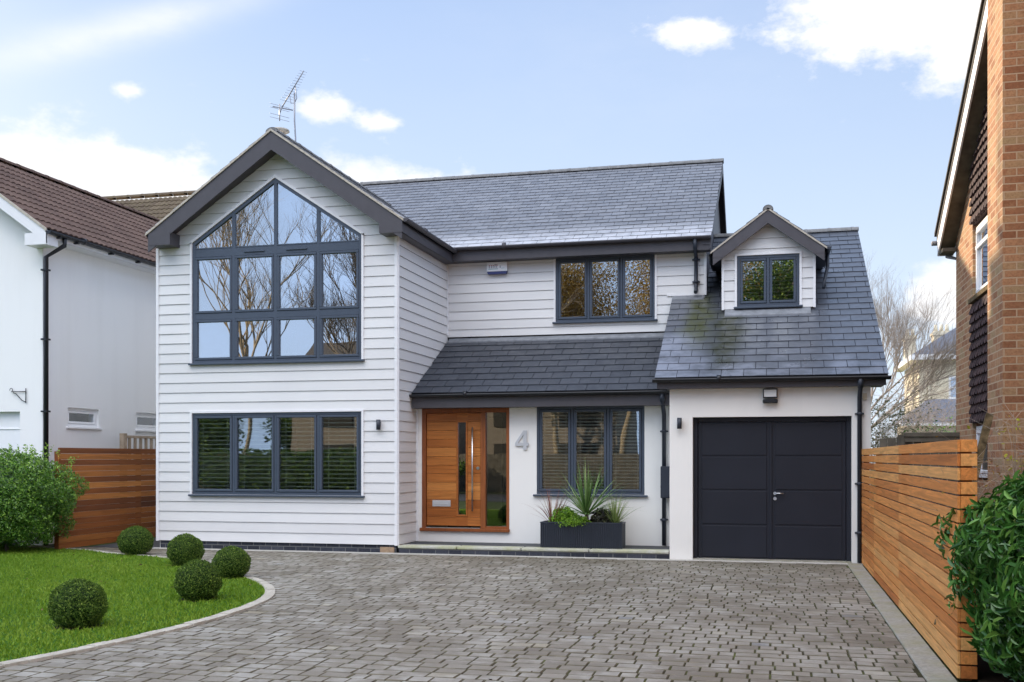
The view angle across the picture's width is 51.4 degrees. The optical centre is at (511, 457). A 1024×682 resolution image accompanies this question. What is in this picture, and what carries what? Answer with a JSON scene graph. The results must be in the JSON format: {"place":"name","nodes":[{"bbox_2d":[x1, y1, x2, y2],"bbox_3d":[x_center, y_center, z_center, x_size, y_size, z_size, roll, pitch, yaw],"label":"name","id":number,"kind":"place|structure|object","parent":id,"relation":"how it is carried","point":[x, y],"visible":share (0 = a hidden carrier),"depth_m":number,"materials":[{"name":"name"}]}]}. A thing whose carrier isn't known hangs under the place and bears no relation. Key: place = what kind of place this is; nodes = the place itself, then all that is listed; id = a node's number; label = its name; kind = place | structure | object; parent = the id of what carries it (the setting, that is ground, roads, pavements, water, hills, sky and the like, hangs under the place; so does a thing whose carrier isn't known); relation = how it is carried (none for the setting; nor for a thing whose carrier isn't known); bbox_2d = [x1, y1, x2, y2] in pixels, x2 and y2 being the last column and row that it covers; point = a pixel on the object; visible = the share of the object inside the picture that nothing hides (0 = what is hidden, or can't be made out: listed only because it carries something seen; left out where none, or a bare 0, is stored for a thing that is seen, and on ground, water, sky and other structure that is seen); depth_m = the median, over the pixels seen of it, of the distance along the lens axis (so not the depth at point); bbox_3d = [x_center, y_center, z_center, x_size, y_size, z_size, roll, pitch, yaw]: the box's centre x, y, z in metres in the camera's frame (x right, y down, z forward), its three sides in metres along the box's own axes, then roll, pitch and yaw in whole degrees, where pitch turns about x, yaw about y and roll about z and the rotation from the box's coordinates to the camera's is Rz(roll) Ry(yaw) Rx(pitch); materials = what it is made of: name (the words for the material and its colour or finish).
{"place":"outdoors","nodes":[
{"label":"outdoors","id":0,"kind":"place"},
{"bbox_2d":[91,538,159,547],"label":"side path","id":1,"kind":"structure","parent":0,"point":[155,544],"depth_m":19.09,"materials":[{"name":"grey concrete"}]},
{"bbox_2d":[0,547,262,660],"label":"lawn","id":2,"kind":"structure","parent":0,"point":[72,644],"depth_m":10.98,"materials":[{"name":"green plant"}]},
{"bbox_2d":[0,442,89,550],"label":"green hedge","id":3,"kind":"object","parent":2,"relation":"on","point":[28,496],"visible":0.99,"depth_m":17.38,"materials":[{"name":"green plant"}]},
{"bbox_2d":[47,577,108,629],"bbox_3d":[-4.035,1.352,9.875,0.551,0.481,0.535,0,0,14],"label":"box ball","id":4,"kind":"object","parent":2,"relation":"on","point":[81,603],"visible":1,"depth_m":9.73,"materials":[{"name":"green plant"}]},
{"bbox_2d":[116,525,153,555],"bbox_3d":[-6.087,1.341,17.205,0.608,0.504,0.574,0,0,-3],"label":"box ball","id":5,"kind":"object","parent":2,"relation":"on","point":[132,540],"visible":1,"depth_m":17.04,"materials":[{"name":"plant"}]},
{"bbox_2d":[0,547,274,667],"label":"kerb","id":6,"kind":"structure","parent":2,"relation":"on","point":[269,594],"depth_m":9.53,"materials":[{"name":"grey concrete"}]},
{"bbox_2d":[166,533,204,565],"bbox_3d":[-4.752,1.342,15.495,0.556,0.503,0.555,0,0,-18],"label":"box ball","id":7,"kind":"object","parent":2,"relation":"on","point":[183,548],"visible":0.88,"depth_m":15.33,"materials":[{"name":"plant"}]},
{"bbox_2d":[172,558,222,601],"bbox_3d":[-3.469,1.351,11.740,0.541,0.484,0.535,0,0,41],"label":"box ball","id":8,"kind":"object","parent":2,"relation":"on","point":[197,579],"visible":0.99,"depth_m":11.60,"materials":[{"name":"plant"}]},
{"bbox_2d":[211,545,250,578],"bbox_3d":[-3.662,1.367,13.901,0.530,0.450,0.512,0,0,-28],"label":"box ball","id":9,"kind":"object","parent":2,"relation":"on","point":[231,563],"visible":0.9,"depth_m":13.76,"materials":[{"name":"plant"}]},
{"bbox_2d":[0,545,958,681],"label":"driveway","id":10,"kind":"structure","parent":0,"point":[335,617],"depth_m":9.82,"materials":[{"name":"grey stone"}]},
{"bbox_2d":[54,448,155,549],"bbox_3d":[-7.337,0.704,19.806,0.101,1.750,3.497,0,0,14],"label":"cedar fence","id":11,"kind":"object","parent":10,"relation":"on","point":[125,463],"visible":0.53,"depth_m":19.47,"materials":[{"name":"brown wood"}]},
{"bbox_2d":[862,440,976,680],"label":"cedar fence","id":12,"kind":"object","parent":10,"relation":"on","point":[915,591],"visible":0.84,"depth_m":9.35,"materials":[{"name":"brown wood"}]},
{"bbox_2d":[10,470,970,681],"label":"ground","id":13,"kind":"structure","parent":0,"point":[868,571],"depth_m":14.44,"materials":[{"name":"grey concrete"}]},
{"bbox_2d":[0,157,195,544],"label":"white house","id":14,"kind":"structure","parent":13,"relation":"on","point":[77,313],"depth_m":20.34,"materials":[{"name":"paint"}]},
{"bbox_2d":[0,412,19,540],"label":"garage door","id":15,"kind":"structure","parent":14,"relation":"in","point":[9,421],"depth_m":19.49,"materials":[{"name":"white plastic"}]},
{"bbox_2d":[10,388,25,402],"bbox_3d":[-8.969,-1.129,19.307,0.342,0.275,0.019,0,0,12],"label":"hanging bracket","id":16,"kind":"object","parent":14,"relation":"attached to","point":[20,391],"visible":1,"depth_m":19.29,"materials":[{"name":"metal"}]},
{"bbox_2d":[68,408,96,426],"bbox_3d":[-8.273,-0.766,20.372,0.092,0.350,0.950,0,0,14],"label":"window","id":17,"kind":"structure","parent":14,"relation":"in","point":[77,417],"depth_m":20.41,"materials":[{"name":"white plastic"}]},
{"bbox_2d":[136,412,155,429],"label":"window","id":18,"kind":"structure","parent":14,"relation":"in","point":[145,421],"depth_m":22.47,"materials":[{"name":"white plastic"}]},
{"bbox_2d":[119,433,155,524],"bbox_3d":[-7.454,0.549,21.628,0.100,2.060,1.620,0,0,14],"label":"timber rail","id":19,"kind":"object","parent":13,"relation":"on","point":[123,437],"visible":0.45,"depth_m":21.26,"materials":[{"name":"brown wood"}]},
{"bbox_2d":[153,547,865,567],"bbox_3d":[-0.474,1.599,17.151,11.920,0.060,0.143,0,0,14],"label":"concrete strip","id":20,"kind":"object","parent":13,"relation":"on","point":[542,556],"visible":0.32,"depth_m":16.83,"materials":[{"name":"grey concrete"}]},
{"bbox_2d":[145,127,891,562],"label":"house","id":21,"kind":"structure","parent":13,"relation":"on","point":[317,317],"depth_m":18.13,"materials":[{"name":"white wood"}]},
{"bbox_2d":[188,409,364,497],"bbox_3d":[-4.018,-0.070,18.136,3.246,1.472,0.197,0,0,14],"label":"window","id":22,"kind":"structure","parent":21,"relation":"in","point":[276,415],"depth_m":18.12,"materials":[{"name":"grey glass"}]},
{"bbox_2d":[188,175,364,365],"bbox_3d":[-4.024,-3.208,18.111,3.246,3.212,0.145,0,0,14],"label":"gable window","id":23,"kind":"structure","parent":21,"relation":"in","point":[278,277],"depth_m":18.10,"materials":[{"name":"clear glass"}]},
{"bbox_2d":[271,71,306,140],"bbox_3d":[-4.856,-7.370,23.516,1.042,2.099,0.385,0,0,36],"label":"tv aerial","id":24,"kind":"object","parent":21,"relation":"attached to","point":[279,107],"visible":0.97,"depth_m":23.44,"materials":[{"name":"grey metal"}]},
{"bbox_2d":[376,419,380,429],"bbox_3d":[-2.205,-0.546,17.607,0.071,0.170,0.111,0,0,14],"label":"wall light","id":25,"kind":"object","parent":21,"relation":"attached to","point":[378,424],"visible":1,"depth_m":17.56,"materials":[{"name":"black metal"}]},
{"bbox_2d":[419,408,509,532],"bbox_3d":[-0.809,0.210,18.330,1.603,2.121,0.155,0,0,14],"label":"front door","id":26,"kind":"structure","parent":21,"relation":"in","point":[440,475],"depth_m":18.37,"materials":[{"name":"brown wood"}]},
{"bbox_2d":[487,262,507,274],"bbox_3d":[-0.275,-3.556,19.970,0.395,0.220,0.082,0,0,14],"label":"alarm box","id":27,"kind":"object","parent":21,"relation":"attached to","point":[495,268],"visible":1,"depth_m":19.93,"materials":[{"name":"white plastic"}]},
{"bbox_2d":[515,431,528,449],"bbox_3d":[0.169,-0.298,18.042,0.235,0.325,0.015,0,0,14],"label":"house number","id":28,"kind":"object","parent":21,"relation":"attached to","point":[524,444],"visible":1,"depth_m":18.03,"materials":[{"name":"silver metal"}]},
{"bbox_2d":[540,520,625,548],"bbox_3d":[1.147,1.239,17.207,1.340,0.410,0.391,0,0,14],"label":"planter","id":29,"kind":"object","parent":21,"relation":"on","point":[597,535],"visible":1,"depth_m":17.02,"materials":[{"name":"metal"}]},
{"bbox_2d":[522,477,571,521],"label":"bronze grass","id":30,"kind":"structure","parent":29,"relation":"in","point":[549,510],"depth_m":17.32,"materials":[{"name":"brown plant"}]},
{"bbox_2d":[548,506,577,527],"bbox_3d":[0.842,0.955,17.247,0.552,0.369,0.412,0,0,14],"label":"lime plant","id":31,"kind":"object","parent":29,"relation":"in","point":[562,515],"visible":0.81,"depth_m":17.16,"materials":[{"name":"green plant"}]},
{"bbox_2d":[562,514,590,526],"bbox_3d":[1.036,1.014,17.134,0.563,0.223,0.355,0,0,14],"label":"trailing plant","id":32,"kind":"object","parent":29,"relation":"in","point":[577,520],"visible":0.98,"depth_m":17.04,"materials":[{"name":"green plant"}]},
{"bbox_2d":[551,460,644,521],"bbox_3d":[1.269,0.549,17.151,1.658,1.131,1.416,0,0,-24],"label":"spiky plant","id":33,"kind":"object","parent":29,"relation":"in","point":[583,505],"visible":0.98,"depth_m":17.12,"materials":[{"name":"green plant"}]},
{"bbox_2d":[590,507,612,522],"bbox_3d":[1.449,0.964,17.139,0.480,0.352,0.380,0,0,14],"label":"dark plant","id":34,"kind":"object","parent":29,"relation":"in","point":[597,517],"visible":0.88,"depth_m":17.05,"materials":[{"name":"black plant"}]},
{"bbox_2d":[595,493,643,522],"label":"striped grass","id":35,"kind":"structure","parent":29,"relation":"in","point":[616,518],"depth_m":17.02,"materials":[{"name":"green plant"}]},
{"bbox_2d":[533,406,647,496],"bbox_3d":[1.313,-0.105,17.827,1.933,1.512,0.197,0,0,14],"label":"window","id":36,"kind":"structure","parent":21,"relation":"in","point":[572,412],"depth_m":17.85,"materials":[{"name":"grey glass"}]},
{"bbox_2d":[552,255,657,323],"bbox_3d":[1.705,-3.106,19.541,1.942,1.250,0.145,0,0,14],"label":"window","id":37,"kind":"structure","parent":21,"relation":"in","point":[621,317],"depth_m":19.52,"materials":[{"name":"grey metal"}]},
{"bbox_2d":[660,466,669,497],"bbox_3d":[2.538,0.399,17.384,0.213,0.520,0.185,0,0,14],"label":"meter box","id":38,"kind":"object","parent":21,"relation":"attached to","point":[665,482],"visible":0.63,"depth_m":17.30,"materials":[{"name":"grey plastic"}]},
{"bbox_2d":[677,418,681,428],"bbox_3d":[2.586,-0.531,16.424,0.071,0.170,0.111,0,0,14],"label":"wall light","id":39,"kind":"object","parent":21,"relation":"attached to","point":[679,423],"visible":1,"depth_m":16.38,"materials":[{"name":"black metal"}]},
{"bbox_2d":[734,251,802,308],"bbox_3d":[4.374,-3.023,18.176,1.142,0.945,0.197,0,0,14],"label":"window","id":40,"kind":"structure","parent":21,"relation":"in","point":[796,301],"depth_m":18.17,"materials":[{"name":"grey glass"}]},
{"bbox_2d":[763,388,777,402],"bbox_3d":[3.907,-0.936,16.096,0.222,0.220,0.115,0,0,14],"label":"flood light","id":41,"kind":"object","parent":21,"relation":"attached to","point":[769,393],"visible":1,"depth_m":16.07,"materials":[{"name":"black metal"}]},
{"bbox_2d":[693,416,851,562],"bbox_3d":[3.954,0.482,16.252,2.348,2.215,0.210,0,0,14],"label":"garage door","id":42,"kind":"structure","parent":21,"relation":"in","point":[765,488],"depth_m":16.27,"materials":[{"name":"paint"}]},
{"bbox_2d":[863,248,955,427],"bbox_3d":[13.346,-3.177,36.754,7.111,9.544,6.252,0,0,14],"label":"bare tree","id":43,"kind":"object","parent":13,"relation":"on","point":[934,366],"visible":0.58,"depth_m":35.95,"materials":[{"name":"brown plant"}]},
{"bbox_2d":[871,382,955,515],"bbox_3d":[8.419,-0.023,23.802,2.882,3.211,2.900,0,0,-43],"label":"evergreen shrub","id":44,"kind":"object","parent":13,"relation":"on","point":[884,431],"visible":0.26,"depth_m":23.42,"materials":[{"name":"green plant"}]},
{"bbox_2d":[871,374,955,510],"bbox_3d":[12.029,-0.541,30.799,4.583,4.258,4.575,0,0,14],"label":"bare shrub","id":45,"kind":"object","parent":13,"relation":"on","point":[930,418],"visible":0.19,"depth_m":30.63,"materials":[{"name":"brown plant"}]},
{"bbox_2d":[871,374,955,447],"bbox_3d":[12.021,-0.688,33.337,4.927,4.548,5.458,0,0,14],"label":"bare tree","id":46,"kind":"object","parent":13,"relation":"on","point":[914,409],"visible":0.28,"depth_m":33.01,"materials":[{"name":"brown plant"}]},
{"bbox_2d":[892,399,955,433],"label":"outbuilding","id":47,"kind":"structure","parent":13,"relation":"on","point":[951,403],"depth_m":44.00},
{"bbox_2d":[894,324,955,414],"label":"cream house","id":48,"kind":"structure","parent":13,"relation":"on","point":[903,364],"depth_m":50.08,"materials":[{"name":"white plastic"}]},
{"bbox_2d":[949,375,955,398],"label":"window","id":49,"kind":"structure","parent":48,"relation":"in","point":[952,375],"depth_m":49.69,"materials":[{"name":"white plastic"}]},
{"bbox_2d":[903,416,955,519],"bbox_3d":[8.007,0.333,19.359,1.848,2.501,2.120,0,0,14],"label":"ivy shrub","id":50,"kind":"object","parent":13,"relation":"on","point":[931,428],"visible":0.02,"depth_m":19.45,"materials":[{"name":"green plant"}]},
{"bbox_2d":[945,571,1020,681],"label":"soil bed","id":51,"kind":"object","parent":13,"relation":"on","point":[985,673],"depth_m":7.70,"materials":[{"name":"brown soil"}]},
{"bbox_2d":[880,432,959,569],"bbox_3d":[5.707,0.614,14.774,1.140,1.930,0.100,0,0,14],"label":"old fence","id":52,"kind":"object","parent":51,"relation":"on","point":[907,438],"visible":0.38,"depth_m":14.77,"materials":[{"name":"brown wood"}]},
{"bbox_2d":[910,393,1023,540],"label":"yellow shrub","id":53,"kind":"object","parent":51,"relation":"on","point":[1015,452],"visible":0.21,"depth_m":8.55,"materials":[{"name":"green plant"}]},
{"bbox_2d":[930,465,1023,681],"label":"laurel hedge","id":54,"kind":"object","parent":51,"relation":"on","point":[988,545],"visible":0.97,"depth_m":6.87,"materials":[{"name":"green plant"}]},
{"bbox_2d":[908,415,1023,510],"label":"brown shrub","id":55,"kind":"object","parent":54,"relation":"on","point":[986,485],"visible":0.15,"depth_m":8.32,"materials":[{"name":"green plant"}]},
{"bbox_2d":[931,0,1023,501],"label":"brick house","id":56,"kind":"structure","parent":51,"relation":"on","point":[979,229],"depth_m":10.76,"materials":[{"name":"brick"}]},
{"bbox_2d":[976,215,987,292],"bbox_3d":[5.707,-2.496,12.503,0.092,0.910,2.370,0,0,14],"label":"window","id":57,"kind":"structure","parent":56,"relation":"in","point":[982,229],"depth_m":13.35,"materials":[{"name":"white plastic"}]},
{"bbox_2d":[976,426,987,477],"bbox_3d":[5.824,-0.076,12.979,0.092,0.650,1.350,0,0,14],"label":"window","id":58,"kind":"structure","parent":56,"relation":"in","point":[984,466],"depth_m":13.22,"materials":[{"name":"white plastic"}]},
{"bbox_2d":[0,0,980,463],"label":"sky","id":59,"kind":"structure","parent":0,"point":[824,114],"materials":[{"name":"blue"}]},
{"bbox_2d":[847,563,956,681],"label":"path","id":60,"kind":"structure","parent":0,"point":[929,664],"depth_m":9.53,"materials":[{"name":"grey concrete"}]}
]}

